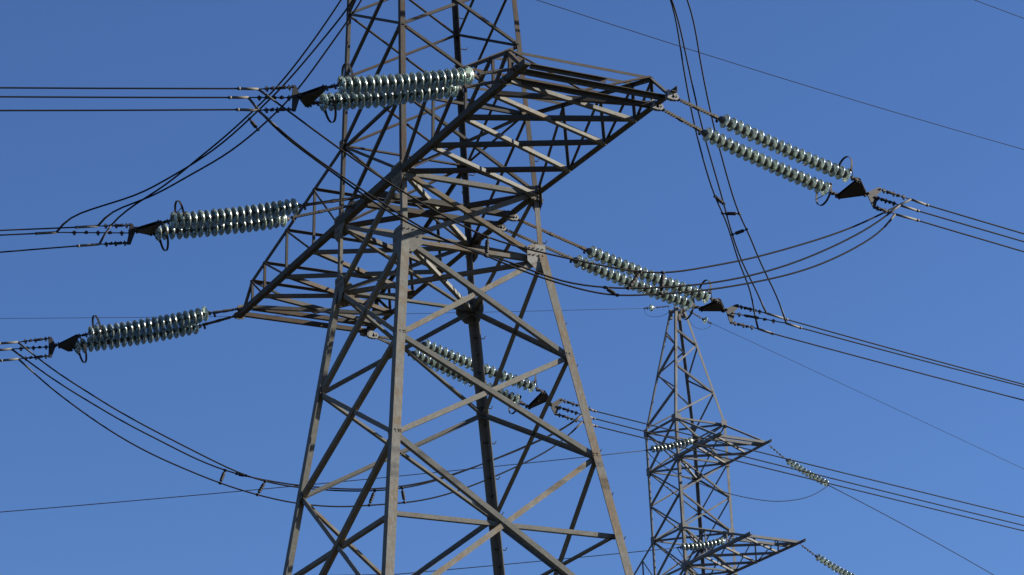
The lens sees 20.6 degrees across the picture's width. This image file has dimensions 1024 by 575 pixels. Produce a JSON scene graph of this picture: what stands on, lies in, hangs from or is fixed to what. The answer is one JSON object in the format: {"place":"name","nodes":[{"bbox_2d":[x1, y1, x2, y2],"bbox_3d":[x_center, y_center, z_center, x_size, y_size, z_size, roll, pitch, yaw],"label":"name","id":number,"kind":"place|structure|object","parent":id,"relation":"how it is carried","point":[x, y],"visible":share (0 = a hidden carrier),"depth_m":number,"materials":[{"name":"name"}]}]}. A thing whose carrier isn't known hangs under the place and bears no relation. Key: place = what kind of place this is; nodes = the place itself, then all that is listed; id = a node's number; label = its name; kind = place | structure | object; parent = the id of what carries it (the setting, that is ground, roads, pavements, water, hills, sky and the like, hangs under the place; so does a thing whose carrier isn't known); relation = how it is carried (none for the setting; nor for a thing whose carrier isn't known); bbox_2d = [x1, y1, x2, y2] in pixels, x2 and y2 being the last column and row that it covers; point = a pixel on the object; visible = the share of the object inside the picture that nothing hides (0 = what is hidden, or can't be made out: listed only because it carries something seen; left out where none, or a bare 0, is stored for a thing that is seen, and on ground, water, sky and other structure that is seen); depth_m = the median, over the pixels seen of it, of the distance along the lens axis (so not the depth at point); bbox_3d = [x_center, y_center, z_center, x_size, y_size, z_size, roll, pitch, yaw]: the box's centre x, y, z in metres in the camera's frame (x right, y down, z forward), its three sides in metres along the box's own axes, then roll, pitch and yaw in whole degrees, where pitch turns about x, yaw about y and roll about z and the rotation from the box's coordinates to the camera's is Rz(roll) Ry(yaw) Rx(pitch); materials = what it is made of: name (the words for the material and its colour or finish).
{"place":"outdoors","nodes":[
{"label":"outdoors","id":0,"kind":"place"},
{"bbox_2d":[0,0,1023,574],"label":"sky","id":1,"kind":"structure","parent":0,"point":[239,394],"materials":[{"name":"blue"}]},
{"bbox_2d":[537,0,1023,149],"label":"overhead cable","id":2,"kind":"object","parent":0,"point":[776,76],"visible":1,"depth_m":83.31,"materials":[{"name":"metal"}]},
{"bbox_2d":[975,0,1023,18],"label":"overhead cable","id":3,"kind":"object","parent":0,"point":[999,9],"visible":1,"depth_m":88.14,"materials":[{"name":"metal"}]},
{"label":"ground","id":4,"kind":"structure","parent":0,"visible":0},
{"bbox_2d":[233,0,678,574],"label":"lattice pylon","id":5,"kind":"object","parent":4,"relation":"on","point":[407,244],"visible":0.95,"depth_m":55.83,"materials":[{"name":"metal"}]},
{"bbox_2d":[71,315,235,362],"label":"insulator string","id":6,"kind":"object","parent":5,"relation":"attached to","point":[151,336],"visible":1,"depth_m":61.01,"materials":[{"name":"glass"}]},
{"bbox_2d":[79,306,240,341],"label":"insulator string","id":7,"kind":"object","parent":5,"relation":"attached to","point":[100,331],"visible":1,"depth_m":61.01,"materials":[{"name":"glass"}]},
{"bbox_2d":[13,334,79,360],"bbox_3d":[-9.946,1.299,60.084,1.418,0.684,0.305,4,-22,-16],"label":"cable yoke","id":8,"kind":"object","parent":7,"relation":"attached to","point":[68,344],"visible":1,"depth_m":60.07,"materials":[{"name":"black metal"}]},
{"bbox_2d":[0,341,17,344],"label":"conductor","id":9,"kind":"object","parent":8,"relation":"attached to","point":[11,342],"visible":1,"depth_m":59.73,"materials":[{"name":"metal"}]},
{"bbox_2d":[0,358,18,361],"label":"conductor","id":10,"kind":"object","parent":8,"relation":"attached to","point":[10,359],"visible":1,"depth_m":59.59,"materials":[{"name":"metal"}]},
{"bbox_2d":[12,348,581,489],"bbox_3d":[-4.457,3.244,62.299,13.605,2.456,0.048,8,-23,-24],"label":"jumper cable","id":11,"kind":"object","parent":8,"relation":"attached to","point":[21,356],"visible":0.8,"depth_m":61.14,"materials":[{"name":"metal"}]},
{"bbox_2d":[218,469,226,484],"bbox_3d":[-6.264,4.094,60.988,0.084,0.398,0.237,-18,-26,34],"label":"cable spacer","id":12,"kind":"object","parent":11,"relation":"attached to","point":[222,477],"visible":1,"depth_m":60.95,"materials":[{"name":"grey metal"}]},
{"bbox_2d":[18,359,582,506],"bbox_3d":[-4.353,3.511,62.249,13.647,2.754,0.048,8,-24,-26],"label":"jumper cable","id":13,"kind":"object","parent":8,"relation":"attached to","point":[49,386],"visible":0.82,"depth_m":61.02,"materials":[{"name":"metal"}]},
{"bbox_2d":[256,480,266,495],"bbox_3d":[-5.450,4.361,61.293,0.273,0.405,0.089,8,-24,-26],"label":"cable spacer","id":14,"kind":"object","parent":13,"relation":"attached to","point":[261,487],"visible":1,"depth_m":61.26,"materials":[{"name":"grey metal"}]},
{"bbox_2d":[368,489,375,506],"bbox_3d":[-3.105,4.663,62.468,0.229,0.429,0.088,8,-24,-26],"label":"cable spacer","id":15,"kind":"object","parent":13,"relation":"attached to","point":[372,497],"visible":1,"depth_m":62.45,"materials":[{"name":"grey metal"}]},
{"bbox_2d":[151,204,352,250],"bbox_3d":[-5.116,-1.247,56.000,4.245,1.480,0.475,6,-23,-20],"label":"insulator string","id":16,"kind":"object","parent":5,"relation":"attached to","point":[164,230],"visible":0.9,"depth_m":55.78,"materials":[{"name":"metal"}]},
{"bbox_2d":[58,220,160,246],"bbox_3d":[-7.755,-1.076,54.397,1.931,0.589,0.744,8,-24,-26],"label":"cable yoke","id":17,"kind":"object","parent":16,"relation":"attached to","point":[149,228],"visible":1,"depth_m":54.57,"materials":[{"name":"black metal"}]},
{"bbox_2d":[0,231,55,235],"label":"conductor","id":18,"kind":"object","parent":17,"relation":"attached to","point":[48,232],"visible":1,"depth_m":54.07,"materials":[{"name":"metal"}]},
{"bbox_2d":[0,225,97,230],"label":"conductor","id":19,"kind":"object","parent":17,"relation":"attached to","point":[86,226],"visible":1,"depth_m":54.04,"materials":[{"name":"metal"}]},
{"bbox_2d":[0,243,99,252],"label":"conductor","id":20,"kind":"object","parent":17,"relation":"attached to","point":[86,245],"visible":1,"depth_m":53.91,"materials":[{"name":"metal"}]},
{"bbox_2d":[56,0,353,232],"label":"jumper cable","id":21,"kind":"object","parent":17,"relation":"attached to","point":[247,120],"visible":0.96,"depth_m":54.09,"materials":[{"name":"metal"}]},
{"bbox_2d":[248,117,259,130],"bbox_3d":[-4.953,-3.130,54.045,0.269,0.249,0.084,14,-27,-37],"label":"cable spacer","id":22,"kind":"object","parent":21,"relation":"attached to","point":[252,122],"visible":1,"depth_m":54.02,"materials":[{"name":"black metal"}]},
{"bbox_2d":[99,0,341,243],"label":"jumper cable","id":23,"kind":"object","parent":17,"relation":"attached to","point":[216,143],"visible":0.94,"depth_m":54.29,"materials":[{"name":"metal"}]},
{"bbox_2d":[98,0,361,226],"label":"jumper cable","id":24,"kind":"object","parent":17,"relation":"attached to","point":[232,149],"visible":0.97,"depth_m":54.19,"materials":[{"name":"metal"}]},
{"bbox_2d":[160,195,364,228],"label":"insulator string","id":25,"kind":"object","parent":5,"relation":"attached to","point":[280,208],"visible":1,"depth_m":55.27,"materials":[{"name":"glass"}]},
{"bbox_2d":[310,79,503,122],"bbox_3d":[-1.883,-3.378,50.616,3.819,1.324,0.475,7,-23,-23],"label":"insulator string","id":26,"kind":"object","parent":5,"relation":"attached to","point":[336,101],"visible":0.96,"depth_m":50.37,"materials":[{"name":"glass"}]},
{"bbox_2d":[250,85,325,112],"bbox_3d":[-3.950,-3.241,49.441,1.358,0.607,0.523,1,-22,-9],"label":"cable yoke","id":27,"kind":"object","parent":26,"relation":"attached to","point":[308,98],"visible":1,"depth_m":49.39,"materials":[{"name":"black metal"}]},
{"bbox_2d":[0,96,248,98],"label":"conductor","id":28,"kind":"object","parent":27,"relation":"attached to","point":[237,97],"visible":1,"depth_m":48.25,"materials":[{"name":"metal"}]},
{"bbox_2d":[0,108,257,111],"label":"conductor","id":29,"kind":"object","parent":27,"relation":"attached to","point":[244,109],"visible":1,"depth_m":48.25,"materials":[{"name":"metal"}]},
{"bbox_2d":[0,87,258,89],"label":"conductor","id":30,"kind":"object","parent":27,"relation":"attached to","point":[244,88],"visible":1,"depth_m":48.04,"materials":[{"name":"metal"}]},
{"bbox_2d":[248,97,900,288],"bbox_3d":[1.501,-1.282,51.476,13.365,2.766,0.048,7,-23,-24],"label":"jumper cable","id":31,"kind":"object","parent":27,"relation":"attached to","point":[421,229],"visible":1,"depth_m":50.82,"materials":[{"name":"metal"}]},
{"bbox_2d":[258,110,895,295],"bbox_3d":[1.563,-1.080,51.424,13.293,2.584,0.048,8,-24,-25],"label":"jumper cable","id":32,"kind":"object","parent":27,"relation":"attached to","point":[408,219],"visible":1,"depth_m":50.55,"materials":[{"name":"metal"}]},
{"bbox_2d":[603,286,618,296],"bbox_3d":[1.796,0.069,51.072,0.316,0.189,0.084,8,-24,-26],"label":"cable spacer","id":33,"kind":"object","parent":32,"relation":"attached to","point":[610,290],"visible":1,"depth_m":51.04,"materials":[{"name":"black metal"}]},
{"bbox_2d":[324,63,515,94],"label":"insulator string","id":34,"kind":"object","parent":5,"relation":"attached to","point":[397,82],"visible":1,"depth_m":50.09,"materials":[{"name":"glass"}]},
{"bbox_2d":[377,338,528,413],"bbox_3d":[-1.471,2.015,64.403,4.284,1.392,0.474,10,-24,-29],"label":"insulator string","id":35,"kind":"object","parent":5,"relation":"attached to","point":[512,396],"visible":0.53,"depth_m":64.37,"materials":[{"name":"metal"}]},
{"bbox_2d":[375,335,543,393],"bbox_3d":[-1.211,1.735,64.199,4.488,0.845,0.474,10,-25,-29],"label":"insulator string","id":36,"kind":"object","parent":5,"relation":"attached to","point":[467,363],"visible":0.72,"depth_m":64.24,"materials":[{"name":"metal"}]},
{"bbox_2d":[528,390,581,422],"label":"cable yoke","id":37,"kind":"object","parent":36,"relation":"attached to","point":[539,399],"visible":0.84,"depth_m":65.41,"materials":[{"name":"grey metal"}]},
{"bbox_2d":[18,341,579,491],"bbox_3d":[-4.306,3.185,62.420,13.831,2.734,0.048,8,-24,-26],"label":"jumper cable","id":38,"kind":"object","parent":37,"relation":"attached to","point":[24,347],"visible":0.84,"depth_m":60.90,"materials":[{"name":"metal"}]},
{"bbox_2d":[401,487,405,503],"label":"cable spacer","id":39,"kind":"object","parent":38,"relation":"attached to","point":[403,494],"visible":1,"depth_m":62.83,"materials":[{"name":"grey metal"}]},
{"bbox_2d":[583,421,1023,530],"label":"conductor","id":40,"kind":"object","parent":37,"relation":"attached to","point":[596,426],"visible":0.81,"depth_m":68.78,"materials":[{"name":"metal"}]},
{"bbox_2d":[589,408,1023,517],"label":"conductor","id":41,"kind":"object","parent":37,"relation":"attached to","point":[590,409],"visible":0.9,"depth_m":68.92,"materials":[{"name":"metal"}]},
{"bbox_2d":[591,417,1023,525],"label":"conductor","id":42,"kind":"object","parent":37,"relation":"attached to","point":[593,418],"visible":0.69,"depth_m":68.54,"materials":[{"name":"metal"}]},
{"bbox_2d":[503,228,701,319],"bbox_3d":[1.888,-0.231,59.116,5.006,1.285,0.474,10,-25,-29],"label":"insulator string","id":43,"kind":"object","parent":5,"relation":"attached to","point":[624,280],"visible":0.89,"depth_m":59.27,"materials":[{"name":"metal"}]},
{"bbox_2d":[515,216,718,302],"bbox_3d":[2.180,-0.512,58.723,5.105,1.099,0.474,10,-25,-29],"label":"insulator string","id":44,"kind":"object","parent":5,"relation":"attached to","point":[611,260],"visible":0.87,"depth_m":58.80,"materials":[{"name":"metal"}]},
{"bbox_2d":[701,298,785,329],"bbox_3d":[5.013,0.602,60.354,1.951,0.528,0.628,8,-24,-26],"label":"cable yoke","id":45,"kind":"object","parent":44,"relation":"attached to","point":[718,306],"visible":1,"depth_m":60.24,"materials":[{"name":"grey metal"}]},
{"bbox_2d":[670,0,758,328],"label":"jumper cable","id":46,"kind":"object","parent":45,"relation":"attached to","point":[757,326],"visible":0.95,"depth_m":59.33,"materials":[{"name":"metal"}]},
{"bbox_2d":[713,195,724,204],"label":"cable spacer","id":47,"kind":"object","parent":46,"relation":"attached to","point":[718,199],"visible":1,"depth_m":59.54,"materials":[{"name":"black metal"}]},
{"bbox_2d":[721,212,740,215],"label":"cable spacer","id":48,"kind":"object","parent":46,"relation":"attached to","point":[732,213],"visible":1,"depth_m":59.64,"materials":[{"name":"black metal"}]},
{"bbox_2d":[671,0,766,313],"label":"jumper cable","id":49,"kind":"object","parent":45,"relation":"attached to","point":[711,159],"visible":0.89,"depth_m":59.45,"materials":[{"name":"metal"}]},
{"bbox_2d":[687,0,786,323],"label":"jumper cable","id":50,"kind":"object","parent":45,"relation":"attached to","point":[724,165],"visible":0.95,"depth_m":59.49,"materials":[{"name":"metal"}]},
{"bbox_2d":[731,228,747,235],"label":"cable spacer","id":51,"kind":"object","parent":50,"relation":"attached to","point":[739,231],"visible":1,"depth_m":59.73,"materials":[{"name":"black metal"}]},
{"bbox_2d":[757,328,1023,400],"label":"conductor","id":52,"kind":"object","parent":45,"relation":"attached to","point":[766,331],"visible":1,"depth_m":62.16,"materials":[{"name":"metal"}]},
{"bbox_2d":[767,312,1023,384],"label":"conductor","id":53,"kind":"object","parent":45,"relation":"attached to","point":[777,316],"visible":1,"depth_m":62.38,"materials":[{"name":"metal"}]},
{"bbox_2d":[786,323,1023,386],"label":"conductor","id":54,"kind":"object","parent":45,"relation":"attached to","point":[793,325],"visible":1,"depth_m":62.19,"materials":[{"name":"metal"}]},
{"bbox_2d":[659,106,838,205],"bbox_3d":[4.498,-2.438,53.586,4.189,1.309,0.474,10,-24,-29],"label":"insulator string","id":55,"kind":"object","parent":5,"relation":"attached to","point":[762,160],"visible":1,"depth_m":53.63,"materials":[{"name":"metal"}]},
{"bbox_2d":[675,96,858,182],"bbox_3d":[4.791,-2.747,53.199,4.287,0.964,0.474,10,-25,-29],"label":"insulator string","id":56,"kind":"object","parent":5,"relation":"attached to","point":[799,156],"visible":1,"depth_m":53.23,"materials":[{"name":"glass"}]},
{"bbox_2d":[837,177,909,213],"bbox_3d":[7.136,-1.727,54.572,1.646,0.530,0.647,8,-24,-26],"label":"cable yoke","id":57,"kind":"object","parent":56,"relation":"attached to","point":[854,189],"visible":1,"depth_m":54.48,"materials":[{"name":"black metal"}]},
{"bbox_2d":[258,88,910,272],"bbox_3d":[1.735,-1.486,51.711,13.718,2.443,0.048,8,-24,-26],"label":"jumper cable","id":58,"kind":"object","parent":57,"relation":"attached to","point":[357,161],"visible":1,"depth_m":50.77,"materials":[{"name":"metal"}]},
{"bbox_2d":[484,235,489,257],"bbox_3d":[-0.446,-0.731,50.206,0.120,0.436,0.084,8,-24,-26],"label":"cable spacer","id":59,"kind":"object","parent":58,"relation":"attached to","point":[487,243],"visible":1,"depth_m":50.17,"materials":[{"name":"grey metal"}]},
{"bbox_2d":[627,270,641,289],"bbox_3d":[2.232,-0.136,51.396,0.379,0.452,0.084,12,-26,-33],"label":"cable spacer","id":60,"kind":"object","parent":58,"relation":"attached to","point":[633,281],"visible":1,"depth_m":51.36,"materials":[{"name":"grey metal"}]},
{"bbox_2d":[659,271,664,295],"bbox_3d":[2.751,-0.080,51.665,0.151,0.502,0.093,8,-24,-26],"label":"cable spacer","id":61,"kind":"object","parent":58,"relation":"attached to","point":[662,279],"visible":1,"depth_m":51.64,"materials":[{"name":"grey metal"}]},
{"bbox_2d":[895,213,1023,251],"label":"conductor","id":62,"kind":"object","parent":57,"relation":"attached to","point":[910,218],"visible":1,"depth_m":55.40,"materials":[{"name":"metal"}]},
{"bbox_2d":[900,204,1023,241],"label":"conductor","id":63,"kind":"object","parent":57,"relation":"attached to","point":[911,208],"visible":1,"depth_m":55.23,"materials":[{"name":"metal"}]},
{"bbox_2d":[911,198,1023,233],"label":"conductor","id":64,"kind":"object","parent":57,"relation":"attached to","point":[920,202],"visible":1,"depth_m":55.71,"materials":[{"name":"metal"}]},
{"bbox_2d":[634,306,805,574],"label":"lattice pylon","id":65,"kind":"object","parent":4,"relation":"on","point":[679,457],"visible":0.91,"depth_m":97.89,"materials":[{"name":"metal"}]},
{"bbox_2d":[644,304,668,310],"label":"insulator string","id":66,"kind":"object","parent":65,"relation":"attached to","point":[652,307],"visible":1,"depth_m":100.44,"materials":[{"name":"glass"}]},
{"bbox_2d":[0,308,643,318],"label":"overhead cable","id":67,"kind":"object","parent":66,"relation":"attached to","point":[286,315],"visible":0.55,"depth_m":93.14,"materials":[{"name":"metal"}]},
{"bbox_2d":[647,434,717,452],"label":"insulator string","id":68,"kind":"object","parent":65,"relation":"attached to","point":[658,448],"visible":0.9,"depth_m":94.46,"materials":[{"name":"metal"}]},
{"bbox_2d":[2,450,646,511],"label":"overhead cable","id":69,"kind":"object","parent":68,"relation":"attached to","point":[286,486],"visible":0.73,"depth_m":87.47,"materials":[{"name":"metal"}]},
{"bbox_2d":[647,451,827,501],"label":"jumper cable","id":70,"kind":"object","parent":68,"relation":"hanging from","point":[733,494],"visible":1,"depth_m":95.13,"materials":[{"name":"metal"}]},
{"bbox_2d":[829,485,993,574],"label":"overhead cable","id":71,"kind":"object","parent":70,"relation":"attached to","point":[911,528],"visible":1,"depth_m":98.93,"materials":[{"name":"metal"}]},
{"bbox_2d":[688,310,711,323],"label":"insulator string","id":72,"kind":"object","parent":65,"relation":"attached to","point":[705,320],"visible":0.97,"depth_m":101.38,"materials":[{"name":"glass"}]},
{"bbox_2d":[714,324,1022,468],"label":"overhead cable","id":73,"kind":"object","parent":72,"relation":"attached to","point":[867,395],"visible":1,"depth_m":104.93,"materials":[{"name":"metal"}]},
{"bbox_2d":[677,535,746,550],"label":"insulator string","id":74,"kind":"object","parent":65,"relation":"attached to","point":[703,545],"visible":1,"depth_m":91.99,"materials":[{"name":"glass"}]},
{"bbox_2d":[361,547,676,574],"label":"overhead cable","id":75,"kind":"object","parent":74,"relation":"attached to","point":[523,562],"visible":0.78,"depth_m":88.85,"materials":[{"name":"metal"}]},
{"bbox_2d":[769,445,828,485],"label":"insulator string","id":76,"kind":"object","parent":65,"relation":"attached to","point":[794,464],"visible":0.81,"depth_m":96.85,"materials":[{"name":"metal"}]},
{"bbox_2d":[800,544,854,574],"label":"insulator string","id":77,"kind":"object","parent":65,"relation":"attached to","point":[836,569],"visible":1,"depth_m":94.23,"materials":[{"name":"glass"}]}
]}

